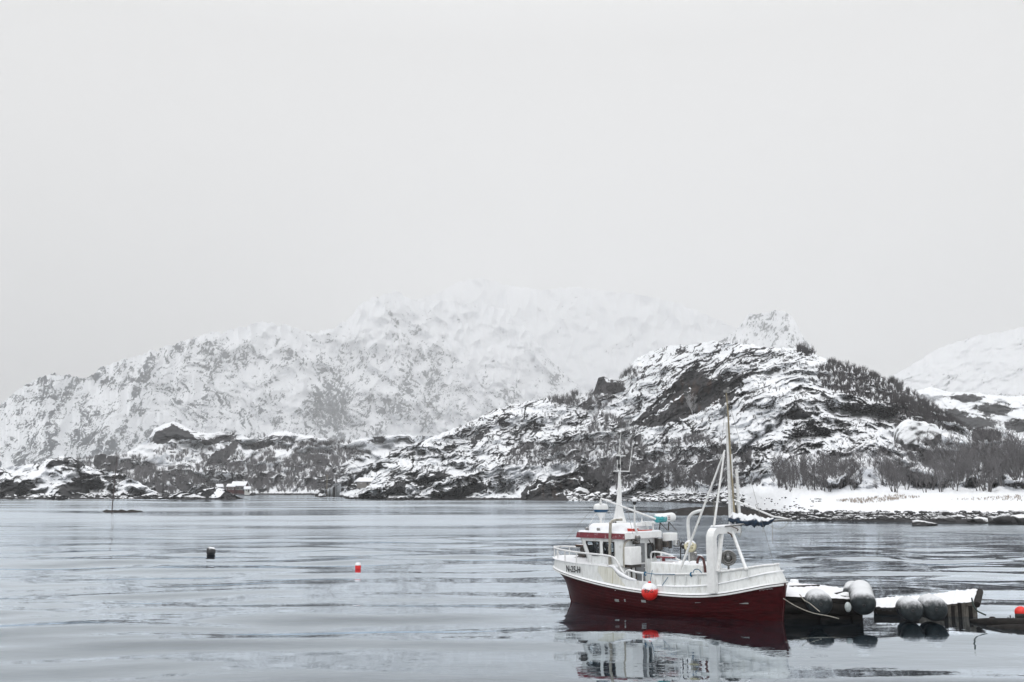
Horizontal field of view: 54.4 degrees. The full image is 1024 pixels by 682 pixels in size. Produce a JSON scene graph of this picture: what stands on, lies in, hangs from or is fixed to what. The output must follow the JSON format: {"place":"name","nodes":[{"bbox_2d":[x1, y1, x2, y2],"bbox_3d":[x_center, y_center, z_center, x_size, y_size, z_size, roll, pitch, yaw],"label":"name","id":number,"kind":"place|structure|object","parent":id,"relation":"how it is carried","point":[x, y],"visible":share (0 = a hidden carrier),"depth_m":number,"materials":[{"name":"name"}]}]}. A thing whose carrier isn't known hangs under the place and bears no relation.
{"place":"outdoors","nodes":[
{"label":"outdoors","id":0,"kind":"place"},
{"bbox_2d":[0,456,168,499],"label":"hill","id":1,"kind":"structure","parent":0,"point":[64,476],"depth_m":449.68,"materials":[{"name":"snow"}]},
{"bbox_2d":[226,484,235,493],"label":"house","id":2,"kind":"structure","parent":0,"point":[230,488],"depth_m":528.42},
{"bbox_2d":[232,480,249,493],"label":"house","id":3,"kind":"structure","parent":0,"point":[239,487],"depth_m":530.61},
{"bbox_2d":[244,486,250,494],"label":"boathouse","id":4,"kind":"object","parent":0,"point":[247,490],"visible":1,"depth_m":524.56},
{"bbox_2d":[79,421,433,494],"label":"hill","id":5,"kind":"structure","parent":0,"point":[180,436],"depth_m":685.87,"materials":[{"name":"snow"}]},
{"bbox_2d":[93,453,106,466],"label":"boulder","id":6,"kind":"object","parent":5,"relation":"on","point":[98,459],"visible":0.88,"depth_m":667.65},
{"bbox_2d":[107,454,118,467],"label":"boulder","id":7,"kind":"object","parent":5,"relation":"on","point":[112,458],"visible":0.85,"depth_m":672.00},
{"bbox_2d":[75,432,367,493],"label":"woods","id":8,"kind":"object","parent":5,"relation":"on","point":[144,471],"visible":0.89,"depth_m":636.58,"materials":[{"name":"plant"}]},
{"bbox_2d":[0,291,590,467],"bbox_3d":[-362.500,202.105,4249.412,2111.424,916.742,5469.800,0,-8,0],"label":"mountain","id":9,"kind":"structure","parent":0,"point":[394,363],"depth_m":3526.63,"materials":[{"name":"snow"}]},
{"bbox_2d":[0,495,1023,681],"bbox_3d":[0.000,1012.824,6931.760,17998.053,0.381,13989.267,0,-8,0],"label":"water","id":10,"kind":"structure","parent":0,"point":[277,588],"depth_m":48.27,"materials":[{"name":"liquid"}]},
{"bbox_2d":[103,509,142,512],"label":"skerry","id":11,"kind":"structure","parent":10,"relation":"in","point":[119,511],"depth_m":207.10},
{"bbox_2d":[111,456,118,512],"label":"navigation stake","id":12,"kind":"object","parent":11,"relation":"on","point":[114,485],"visible":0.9,"depth_m":203.80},
{"bbox_2d":[155,487,242,499],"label":"islet","id":13,"kind":"object","parent":10,"relation":"in","point":[215,493],"visible":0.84,"depth_m":396.23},
{"bbox_2d":[206,547,215,554],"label":"mooring buoy","id":14,"kind":"object","parent":10,"relation":"on","point":[210,550],"visible":0.9,"depth_m":78.18,"materials":[{"name":"plastic"}]},
{"bbox_2d":[552,387,791,620],"bbox_3d":[6.965,7.455,45.134,12.719,10.227,4.327,-8,-11,43],"label":"fishing boat","id":15,"kind":"object","parent":10,"relation":"on","point":[599,574],"visible":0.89,"depth_m":42.94,"materials":[{"name":"red paint"}]},
{"bbox_2d":[641,570,657,599],"bbox_3d":[5.884,10.446,42.572,0.716,1.262,0.719,-8,-11,43],"label":"fender buoy","id":16,"kind":"object","parent":15,"relation":"hanging from","point":[649,590],"visible":1,"depth_m":42.29,"materials":[{"name":"red plastic"}]},
{"bbox_2d":[783,598,838,618],"bbox_3d":[11.782,10.516,39.191,0.170,0.578,2.493,7,-11,-40],"label":"mooring rope","id":17,"kind":"object","parent":15,"relation":"attached to","point":[809,611],"visible":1,"depth_m":39.12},
{"bbox_2d":[784,579,875,619],"bbox_3d":[12.979,11.100,42.508,4.075,2.057,7.585,0,-8,0],"label":"floating raft","id":18,"kind":"object","parent":10,"relation":"on","point":[852,600],"visible":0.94,"depth_m":40.61,"materials":[{"name":"plastic"}]},
{"bbox_2d":[911,520,937,525],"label":"boulder","id":19,"kind":"object","parent":10,"relation":"in","point":[919,523],"visible":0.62,"depth_m":137.34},
{"bbox_2d":[873,589,982,621],"bbox_3d":[17.370,11.129,41.451,4.444,1.397,5.397,-3,-9,22],"label":"floating raft","id":20,"kind":"object","parent":10,"relation":"on","point":[936,607],"visible":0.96,"depth_m":41.30,"materials":[{"name":"plastic"}]},
{"bbox_2d":[970,614,1023,629],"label":"timber boom","id":21,"kind":"object","parent":10,"relation":"on","point":[1016,622],"visible":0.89,"depth_m":38.32,"materials":[{"name":"wood"}]},
{"bbox_2d":[1014,606,1023,613],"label":"mooring buoy","id":22,"kind":"object","parent":10,"relation":"on","point":[1019,610],"visible":0.55,"depth_m":40.74,"materials":[{"name":"plastic"}]},
{"bbox_2d":[0,0,1023,402],"label":"sky","id":23,"kind":"structure","parent":0,"point":[172,172],"materials":[{"name":"grey"}]},
{"bbox_2d":[413,278,736,391],"bbox_3d":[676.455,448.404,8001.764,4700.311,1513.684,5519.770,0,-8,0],"label":"mountain","id":24,"kind":"structure","parent":0,"point":[585,339],"depth_m":6770.64,"materials":[{"name":"snow"}]},
{"bbox_2d":[313,340,1023,523],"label":"hill","id":25,"kind":"structure","parent":0,"point":[778,430],"depth_m":378.28,"materials":[{"name":"snow"}]},
{"bbox_2d":[356,477,375,487],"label":"boathouse","id":26,"kind":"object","parent":25,"relation":"on","point":[363,482],"visible":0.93,"depth_m":427.74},
{"bbox_2d":[3,491,821,516],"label":"shore stones","id":27,"kind":"object","parent":25,"relation":"on","point":[662,495],"visible":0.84,"depth_m":352.19,"materials":[{"name":"stone"}]},
{"bbox_2d":[572,487,590,494],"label":"boulder","id":28,"kind":"object","parent":25,"relation":"on","point":[580,490],"visible":0.65,"depth_m":387.87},
{"bbox_2d":[584,459,600,485],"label":"birch tree","id":29,"kind":"object","parent":25,"relation":"on","point":[592,476],"visible":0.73,"depth_m":404.05,"materials":[{"name":"grey plant"}]},
{"bbox_2d":[589,461,612,486],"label":"birch tree","id":30,"kind":"object","parent":25,"relation":"on","point":[606,478],"visible":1,"depth_m":383.86,"materials":[{"name":"grey plant"}]},
{"bbox_2d":[597,448,612,477],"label":"birch tree","id":31,"kind":"object","parent":25,"relation":"on","point":[607,456],"visible":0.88,"depth_m":403.62,"materials":[{"name":"grey plant"}]},
{"bbox_2d":[606,457,621,483],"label":"birch tree","id":32,"kind":"object","parent":25,"relation":"on","point":[611,467],"visible":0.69,"depth_m":379.85,"materials":[{"name":"grey plant"}]},
{"bbox_2d":[621,453,630,478],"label":"birch tree","id":33,"kind":"object","parent":25,"relation":"on","point":[624,464],"visible":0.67,"depth_m":379.79,"materials":[{"name":"grey plant"}]},
{"bbox_2d":[621,456,638,476],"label":"birch tree","id":34,"kind":"object","parent":25,"relation":"on","point":[631,465],"visible":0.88,"depth_m":369.95,"materials":[{"name":"grey plant"}]},
{"bbox_2d":[623,456,646,478],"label":"birch tree","id":35,"kind":"object","parent":25,"relation":"on","point":[634,466],"visible":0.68,"depth_m":369.43,"materials":[{"name":"grey plant"}]},
{"bbox_2d":[647,467,663,491],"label":"birch tree","id":36,"kind":"object","parent":25,"relation":"on","point":[654,482],"visible":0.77,"depth_m":358.95,"materials":[{"name":"grey plant"}]},
{"bbox_2d":[663,454,679,482],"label":"birch tree","id":37,"kind":"object","parent":25,"relation":"on","point":[670,466],"visible":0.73,"depth_m":352.25,"materials":[{"name":"grey plant"}]},
{"bbox_2d":[670,458,684,485],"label":"birch tree","id":38,"kind":"object","parent":25,"relation":"on","point":[674,473],"visible":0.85,"depth_m":342.64,"materials":[{"name":"grey plant"}]},
{"bbox_2d":[669,456,690,487],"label":"birch tree","id":39,"kind":"object","parent":25,"relation":"on","point":[679,467],"visible":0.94,"depth_m":342.13,"materials":[{"name":"grey plant"}]},
{"bbox_2d":[685,394,696,414],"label":"birch tree","id":40,"kind":"object","parent":25,"relation":"on","point":[688,400],"visible":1,"depth_m":386.90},
{"bbox_2d":[683,467,698,490],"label":"birch tree","id":41,"kind":"object","parent":25,"relation":"on","point":[692,477],"visible":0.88,"depth_m":319.31,"materials":[{"name":"grey plant"}]},
{"bbox_2d":[697,454,707,485],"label":"birch tree","id":42,"kind":"object","parent":25,"relation":"on","point":[700,465],"visible":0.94,"depth_m":309.15,"materials":[{"name":"grey plant"}]},
{"bbox_2d":[386,354,1023,491],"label":"scrub","id":43,"kind":"object","parent":25,"relation":"on","point":[698,436],"visible":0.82,"depth_m":405.96,"materials":[{"name":"plant"}]},
{"bbox_2d":[695,456,715,481],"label":"birch tree","id":44,"kind":"object","parent":25,"relation":"on","point":[702,470],"visible":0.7,"depth_m":316.80,"materials":[{"name":"grey plant"}]},
{"bbox_2d":[702,461,713,485],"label":"birch tree","id":45,"kind":"object","parent":25,"relation":"on","point":[708,475],"visible":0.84,"depth_m":302.70,"materials":[{"name":"grey plant"}]},
{"bbox_2d":[768,461,792,487],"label":"birch tree","id":46,"kind":"object","parent":25,"relation":"on","point":[775,466],"visible":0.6,"depth_m":199.22,"materials":[{"name":"grey plant"}]},
{"bbox_2d":[768,450,794,480],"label":"birch tree","id":47,"kind":"object","parent":25,"relation":"on","point":[772,458],"visible":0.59,"depth_m":205.74,"materials":[{"name":"grey plant"}]},
{"bbox_2d":[776,457,793,489],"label":"birch tree","id":48,"kind":"object","parent":25,"relation":"on","point":[784,473],"visible":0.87,"depth_m":191.58,"materials":[{"name":"grey plant"}]},
{"bbox_2d":[781,467,797,491],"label":"birch tree","id":49,"kind":"object","parent":25,"relation":"on","point":[790,480],"visible":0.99,"depth_m":185.09,"materials":[{"name":"grey plant"}]},
{"bbox_2d":[787,455,799,487],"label":"birch tree","id":50,"kind":"object","parent":25,"relation":"on","point":[793,464],"visible":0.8,"depth_m":190.00,"materials":[{"name":"grey plant"}]},
{"bbox_2d":[787,442,799,474],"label":"birch tree","id":51,"kind":"object","parent":25,"relation":"on","point":[793,460],"visible":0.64,"depth_m":203.21,"materials":[{"name":"grey plant"}]},
{"bbox_2d":[796,453,813,486],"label":"birch tree","id":52,"kind":"object","parent":25,"relation":"on","point":[803,468],"visible":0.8,"depth_m":182.84,"materials":[{"name":"grey plant"}]},
{"bbox_2d":[801,470,813,488],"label":"birch tree","id":53,"kind":"object","parent":25,"relation":"on","point":[808,481],"visible":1,"depth_m":178.71,"materials":[{"name":"grey plant"}]},
{"bbox_2d":[805,452,819,489],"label":"birch tree","id":54,"kind":"object","parent":25,"relation":"on","point":[810,463],"visible":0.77,"depth_m":181.11,"materials":[{"name":"grey plant"}]},
{"bbox_2d":[809,471,824,490],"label":"birch tree","id":55,"kind":"object","parent":25,"relation":"on","point":[813,485],"visible":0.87,"depth_m":179.66,"materials":[{"name":"grey plant"}]},
{"bbox_2d":[811,461,835,490],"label":"birch tree","id":56,"kind":"object","parent":25,"relation":"on","point":[821,478],"visible":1,"depth_m":177.91,"materials":[{"name":"grey plant"}]},
{"bbox_2d":[813,455,836,487],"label":"birch tree","id":57,"kind":"object","parent":25,"relation":"on","point":[823,459],"visible":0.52,"depth_m":187.43,"materials":[{"name":"grey plant"}]},
{"bbox_2d":[815,448,836,485],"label":"birch tree","id":58,"kind":"object","parent":25,"relation":"on","point":[819,459],"visible":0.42,"depth_m":196.66,"materials":[{"name":"grey plant"}]},
{"bbox_2d":[820,454,836,488],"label":"birch tree","id":59,"kind":"object","parent":25,"relation":"on","point":[826,457],"visible":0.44,"depth_m":190.43,"materials":[{"name":"grey plant"}]},
{"bbox_2d":[819,460,838,491],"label":"birch tree","id":60,"kind":"object","parent":25,"relation":"on","point":[828,466],"visible":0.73,"depth_m":180.68,"materials":[{"name":"grey plant"}]},
{"bbox_2d":[826,445,842,485],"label":"birch tree","id":61,"kind":"object","parent":25,"relation":"on","point":[835,462],"visible":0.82,"depth_m":185.97,"materials":[{"name":"grey plant"}]},
{"bbox_2d":[835,458,847,488],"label":"birch tree","id":62,"kind":"object","parent":25,"relation":"on","point":[841,480],"visible":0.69,"depth_m":185.42,"materials":[{"name":"grey plant"}]},
{"bbox_2d":[837,452,856,485],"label":"birch tree","id":63,"kind":"object","parent":25,"relation":"on","point":[846,468],"visible":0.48,"depth_m":190.06,"materials":[{"name":"grey plant"}]},
{"bbox_2d":[839,445,859,466],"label":"birch tree","id":64,"kind":"object","parent":25,"relation":"on","point":[851,452],"visible":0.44,"depth_m":199.89,"materials":[{"name":"grey plant"}]},
{"bbox_2d":[836,460,864,489],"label":"birch tree","id":65,"kind":"object","parent":25,"relation":"on","point":[851,476],"visible":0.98,"depth_m":184.09,"materials":[{"name":"grey plant"}]},
{"bbox_2d":[848,449,869,483],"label":"birch tree","id":66,"kind":"object","parent":25,"relation":"on","point":[862,464],"visible":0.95,"depth_m":189.60,"materials":[{"name":"grey plant"}]},
{"bbox_2d":[866,444,895,486],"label":"birch tree","id":67,"kind":"object","parent":25,"relation":"on","point":[881,454],"visible":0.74,"depth_m":204.05,"materials":[{"name":"grey plant"}]},
{"bbox_2d":[874,455,902,491],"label":"birch tree","id":68,"kind":"object","parent":25,"relation":"on","point":[887,472],"visible":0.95,"depth_m":181.12,"materials":[{"name":"grey plant"}]},
{"bbox_2d":[874,447,902,485],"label":"birch tree","id":69,"kind":"object","parent":25,"relation":"on","point":[891,461],"visible":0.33,"depth_m":214.43,"materials":[{"name":"grey plant"}]},
{"bbox_2d":[770,510,1023,520],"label":"tide stones","id":70,"kind":"object","parent":25,"relation":"on","point":[838,514],"visible":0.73,"depth_m":155.67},
{"bbox_2d":[892,463,903,492],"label":"birch tree","id":71,"kind":"object","parent":25,"relation":"on","point":[896,483],"visible":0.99,"depth_m":179.38,"materials":[{"name":"grey plant"}]},
{"bbox_2d":[795,341,1003,441],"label":"dark wood","id":72,"kind":"object","parent":25,"relation":"on","point":[919,406],"visible":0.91,"depth_m":309.41,"materials":[{"name":"plant"}]},
{"bbox_2d":[898,457,922,489],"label":"birch tree","id":73,"kind":"object","parent":25,"relation":"on","point":[912,464],"visible":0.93,"depth_m":201.82,"materials":[{"name":"grey plant"}]},
{"bbox_2d":[903,443,922,483],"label":"birch tree","id":74,"kind":"object","parent":25,"relation":"on","point":[919,459],"visible":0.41,"depth_m":231.60,"materials":[{"name":"grey plant"}]},
{"bbox_2d":[907,466,923,487],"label":"birch tree","id":75,"kind":"object","parent":25,"relation":"on","point":[916,477],"visible":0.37,"depth_m":222.18,"materials":[{"name":"grey plant"}]},
{"bbox_2d":[894,419,941,453],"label":"boulder","id":76,"kind":"object","parent":25,"relation":"on","point":[906,431],"visible":0.75,"depth_m":245.94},
{"bbox_2d":[910,464,925,489],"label":"birch tree","id":77,"kind":"object","parent":25,"relation":"on","point":[915,478],"visible":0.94,"depth_m":201.77,"materials":[{"name":"grey plant"}]},
{"bbox_2d":[913,463,934,492],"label":"birch tree","id":78,"kind":"object","parent":25,"relation":"on","point":[928,479],"visible":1,"depth_m":187.71,"materials":[{"name":"grey plant"}]},
{"bbox_2d":[921,448,939,484],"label":"birch tree","id":79,"kind":"object","parent":25,"relation":"on","point":[926,459],"visible":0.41,"depth_m":234.06,"materials":[{"name":"grey plant"}]},
{"bbox_2d":[919,454,942,489],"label":"birch tree","id":80,"kind":"object","parent":25,"relation":"on","point":[934,478],"visible":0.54,"depth_m":204.17,"materials":[{"name":"grey plant"}]},
{"bbox_2d":[917,428,955,481],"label":"birch tree","id":81,"kind":"object","parent":25,"relation":"on","point":[948,442],"visible":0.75,"depth_m":231.24,"materials":[{"name":"grey plant"}]},
{"bbox_2d":[928,458,950,491],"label":"birch tree","id":82,"kind":"object","parent":25,"relation":"on","point":[937,475],"visible":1,"depth_m":188.84,"materials":[{"name":"grey plant"}]},
{"bbox_2d":[924,436,961,487],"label":"birch tree","id":83,"kind":"object","parent":25,"relation":"on","point":[930,453],"visible":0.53,"depth_m":218.58,"materials":[{"name":"grey plant"}]},
{"bbox_2d":[931,454,966,490],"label":"birch tree","id":84,"kind":"object","parent":25,"relation":"on","point":[956,476],"visible":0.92,"depth_m":197.07,"materials":[{"name":"grey plant"}]},
{"bbox_2d":[942,517,955,521],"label":"boulder","id":85,"kind":"object","parent":25,"relation":"on","point":[949,519],"visible":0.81,"depth_m":147.63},
{"bbox_2d":[942,454,960,486],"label":"birch tree","id":86,"kind":"object","parent":25,"relation":"on","point":[954,462],"visible":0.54,"depth_m":207.39,"materials":[{"name":"grey plant"}]},
{"bbox_2d":[930,430,973,470],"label":"birch tree","id":87,"kind":"object","parent":25,"relation":"on","point":[948,445],"visible":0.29,"depth_m":234.00,"materials":[{"name":"grey plant"}]},
{"bbox_2d":[939,431,982,485],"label":"birch tree","id":88,"kind":"object","parent":25,"relation":"on","point":[973,441],"visible":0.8,"depth_m":213.72,"materials":[{"name":"grey plant"}]},
{"bbox_2d":[957,452,972,483],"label":"birch tree","id":89,"kind":"object","parent":25,"relation":"on","point":[963,474],"visible":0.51,"depth_m":211.73,"materials":[{"name":"grey plant"}]},
{"bbox_2d":[955,425,991,482],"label":"birch tree","id":90,"kind":"object","parent":25,"relation":"on","point":[977,447],"visible":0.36,"depth_m":221.71,"materials":[{"name":"grey plant"}]},
{"bbox_2d":[955,438,1001,491],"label":"birch tree","id":91,"kind":"object","parent":25,"relation":"on","point":[991,476],"visible":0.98,"depth_m":190.40,"materials":[{"name":"grey plant"}]},
{"bbox_2d":[973,517,988,522],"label":"boulder","id":92,"kind":"object","parent":25,"relation":"on","point":[980,519],"visible":0.79,"depth_m":144.55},
{"bbox_2d":[962,434,1003,490],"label":"birch tree","id":93,"kind":"object","parent":25,"relation":"on","point":[967,467],"visible":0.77,"depth_m":194.08,"materials":[{"name":"grey plant"}]},
{"bbox_2d":[977,459,988,490],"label":"birch tree","id":94,"kind":"object","parent":25,"relation":"on","point":[983,472],"visible":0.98,"depth_m":191.68,"materials":[{"name":"grey plant"}]},
{"bbox_2d":[974,450,1001,489],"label":"birch tree","id":95,"kind":"object","parent":25,"relation":"on","point":[997,454],"visible":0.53,"depth_m":193.03,"materials":[{"name":"grey plant"}]},
{"bbox_2d":[969,427,1017,482],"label":"birch tree","id":96,"kind":"object","parent":25,"relation":"on","point":[984,452],"visible":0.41,"depth_m":203.81,"materials":[{"name":"grey plant"}]},
{"bbox_2d":[983,426,1007,485],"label":"birch tree","id":97,"kind":"object","parent":25,"relation":"on","point":[999,476],"visible":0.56,"depth_m":201.77,"materials":[{"name":"grey plant"}]},
{"bbox_2d":[993,514,1011,522],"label":"boulder","id":98,"kind":"object","parent":25,"relation":"on","point":[1003,518],"visible":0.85,"depth_m":142.80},
{"bbox_2d":[997,454,1011,486],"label":"birch tree","id":99,"kind":"object","parent":25,"relation":"on","point":[1004,473],"visible":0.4,"depth_m":203.70,"materials":[{"name":"grey plant"}]},
{"bbox_2d":[987,428,1023,482],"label":"birch tree","id":100,"kind":"object","parent":25,"relation":"on","point":[1007,457],"visible":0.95,"depth_m":197.78,"materials":[{"name":"grey plant"}]},
{"bbox_2d":[993,434,1023,488],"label":"birch tree","id":101,"kind":"object","parent":25,"relation":"on","point":[1011,460],"visible":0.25,"depth_m":213.18,"materials":[{"name":"grey plant"}]},
{"bbox_2d":[993,427,1023,486],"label":"birch tree","id":102,"kind":"object","parent":25,"relation":"on","point":[1018,442],"visible":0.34,"depth_m":211.82,"materials":[{"name":"grey plant"}]},
{"bbox_2d":[1002,425,1023,483],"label":"birch tree","id":103,"kind":"object","parent":25,"relation":"on","point":[1020,467],"visible":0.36,"depth_m":211.49,"materials":[{"name":"grey plant"}]},
{"bbox_2d":[1013,514,1023,523],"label":"boulder","id":104,"kind":"object","parent":25,"relation":"on","point":[1019,518],"visible":0.88,"depth_m":141.55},
{"bbox_2d":[626,506,795,519],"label":"tidal flat","id":105,"kind":"structure","parent":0,"point":[707,511],"depth_m":200.57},
{"bbox_2d":[718,310,818,355],"bbox_3d":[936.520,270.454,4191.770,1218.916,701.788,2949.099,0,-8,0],"label":"mountain","id":106,"kind":"structure","parent":0,"point":[777,329],"depth_m":3787.25,"materials":[{"name":"snow"}]},
{"bbox_2d":[836,493,1022,503],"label":"dry grass","id":107,"kind":"structure","parent":0,"point":[884,497],"depth_m":171.02,"materials":[{"name":"plant"}]},
{"bbox_2d":[886,327,1023,396],"bbox_3d":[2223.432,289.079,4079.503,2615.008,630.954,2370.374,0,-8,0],"label":"mountain","id":108,"kind":"structure","parent":0,"point":[991,364],"depth_m":3464.13,"materials":[{"name":"snow"}]},
{"bbox_2d":[911,387,1023,438],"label":"hill","id":109,"kind":"structure","parent":0,"point":[974,410],"depth_m":733.44,"materials":[{"name":"snow"}]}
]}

